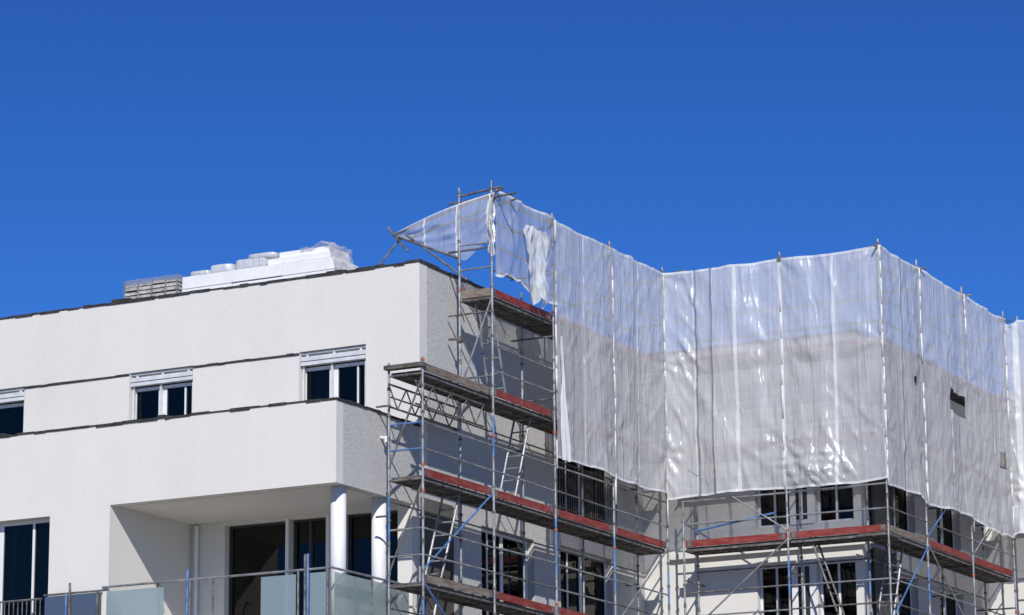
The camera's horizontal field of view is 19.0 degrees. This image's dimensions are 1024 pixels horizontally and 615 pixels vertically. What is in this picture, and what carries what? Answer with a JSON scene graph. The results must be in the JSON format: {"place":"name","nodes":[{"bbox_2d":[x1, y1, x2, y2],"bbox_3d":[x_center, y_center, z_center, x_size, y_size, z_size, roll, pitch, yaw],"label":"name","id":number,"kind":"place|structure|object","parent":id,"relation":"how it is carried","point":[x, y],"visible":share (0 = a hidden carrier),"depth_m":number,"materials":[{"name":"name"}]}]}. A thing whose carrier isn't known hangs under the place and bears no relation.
{"place":"outdoors","nodes":[
{"label":"outdoors","id":0,"kind":"place"},
{"bbox_2d":[123,275,182,298],"bbox_3d":[-7.469,-0.123,65.036,1.460,0.920,0.840,-7,-15,27],"label":"wrapped paving stack","id":1,"kind":"object","parent":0,"point":[138,288],"visible":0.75,"depth_m":64.81,"materials":[{"name":"grey concrete"}]},
{"bbox_2d":[182,242,357,291],"bbox_3d":[-5.002,-0.575,63.940,3.847,1.261,1.020,-7,-15,27],"label":"insulation board stack","id":2,"kind":"object","parent":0,"point":[264,267],"visible":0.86,"depth_m":63.47,"materials":[{"name":"white plastic"}]},
{"bbox_2d":[0,262,1023,614],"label":"walls","id":3,"kind":"structure","parent":0,"point":[136,502],"depth_m":60.91,"materials":[{"name":"white paint"}]},
{"bbox_2d":[157,436,391,614],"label":"pipes and brackets","id":4,"kind":"object","parent":3,"relation":"on","point":[195,582],"visible":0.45,"depth_m":60.60,"materials":[{"name":"metal"}]},
{"bbox_2d":[0,259,551,437],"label":"bitumen edging","id":5,"kind":"object","parent":3,"relation":"on","point":[131,300],"visible":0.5,"depth_m":60.99,"materials":[{"name":"black"}]},
{"bbox_2d":[0,461,617,614],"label":"balcony railings","id":6,"kind":"object","parent":3,"relation":"attached to","point":[353,595],"visible":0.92,"depth_m":57.30,"materials":[{"name":"glass"}]},
{"bbox_2d":[330,486,386,614],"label":"columns","id":7,"kind":"structure","parent":3,"relation":"on","point":[338,539],"depth_m":56.69,"materials":[{"name":"white paint"}]},
{"bbox_2d":[0,345,956,614],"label":"windows","id":8,"kind":"structure","parent":3,"relation":"attached to","point":[24,547],"depth_m":62.04,"materials":[{"name":"grey glass"}]},
{"bbox_2d":[0,0,1023,337],"label":"sky","id":9,"kind":"structure","parent":0,"point":[140,139],"materials":[{"name":"blue"}]},
{"bbox_3d":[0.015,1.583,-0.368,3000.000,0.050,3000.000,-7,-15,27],"label":"ground","id":10,"kind":"structure","parent":0,"visible":0},
{"bbox_2d":[376,181,669,614],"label":"scaffolding","id":11,"kind":"object","parent":10,"relation":"on","point":[484,300],"visible":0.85,"depth_m":60.60,"materials":[{"name":"metal"}]},
{"bbox_2d":[400,192,494,259],"bbox_3d":[-1.371,-1.528,61.196,2.321,1.302,0.153,-7,-15,28],"label":"scaffold netting","id":12,"kind":"object","parent":11,"relation":"attached to","point":[447,237],"visible":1,"depth_m":61.06,"materials":[{"name":"fabric"}]},
{"bbox_2d":[487,194,495,255],"bbox_3d":[-0.412,-1.619,60.767,0.168,1.272,0.246,-7,-15,27],"label":"plastic sheeting","id":13,"kind":"object","parent":11,"relation":"attached to","point":[491,239],"visible":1,"depth_m":60.70,"materials":[{"name":"plastic"}]},
{"bbox_2d":[494,189,557,304],"bbox_3d":[0.301,-1.189,61.808,0.118,1.913,2.621,-7,-15,27],"label":"scaffold netting","id":14,"kind":"object","parent":11,"relation":"attached to","point":[508,222],"visible":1,"depth_m":61.46,"materials":[{"name":"fabric"}]},
{"bbox_2d":[524,225,549,308],"bbox_3d":[0.500,-0.810,62.026,0.187,1.645,1.109,-7,-15,27],"label":"plastic sheeting","id":15,"kind":"object","parent":11,"relation":"attached to","point":[538,245],"visible":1,"depth_m":62.06,"materials":[{"name":"plastic"}]},
{"bbox_2d":[560,336,570,461],"bbox_3d":[1.089,1.866,62.538,0.060,2.550,0.364,-7,-15,27],"label":"scaffold netting","id":16,"kind":"object","parent":11,"relation":"attached to","point":[565,443],"visible":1,"depth_m":62.42,"materials":[{"name":"white plastic"}]},
{"bbox_2d":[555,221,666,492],"bbox_3d":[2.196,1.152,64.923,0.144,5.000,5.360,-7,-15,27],"label":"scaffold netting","id":17,"kind":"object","parent":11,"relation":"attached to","point":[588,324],"visible":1,"depth_m":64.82,"materials":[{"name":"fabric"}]},
{"bbox_2d":[675,239,1017,614],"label":"scaffolding","id":18,"kind":"object","parent":10,"relation":"on","point":[887,536],"visible":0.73,"depth_m":65.82,"materials":[{"name":"metal"}]},
{"bbox_2d":[664,245,887,499],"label":"scaffold netting","id":19,"kind":"object","parent":18,"relation":"attached to","point":[728,424],"visible":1,"depth_m":66.00,"materials":[{"name":"fabric"}]},
{"bbox_2d":[554,220,1014,531],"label":"netting lacing","id":20,"kind":"object","parent":18,"relation":"attached to","point":[885,410],"visible":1,"depth_m":65.64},
{"bbox_2d":[880,245,1014,537],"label":"scaffold netting","id":21,"kind":"object","parent":18,"relation":"attached to","point":[967,475],"visible":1,"depth_m":67.97,"materials":[{"name":"fabric"}]},
{"bbox_2d":[1004,320,1023,535],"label":"scaffold netting","id":22,"kind":"object","parent":18,"relation":"attached to","point":[1014,332],"visible":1,"depth_m":71.99,"materials":[{"name":"fabric"}]}
]}

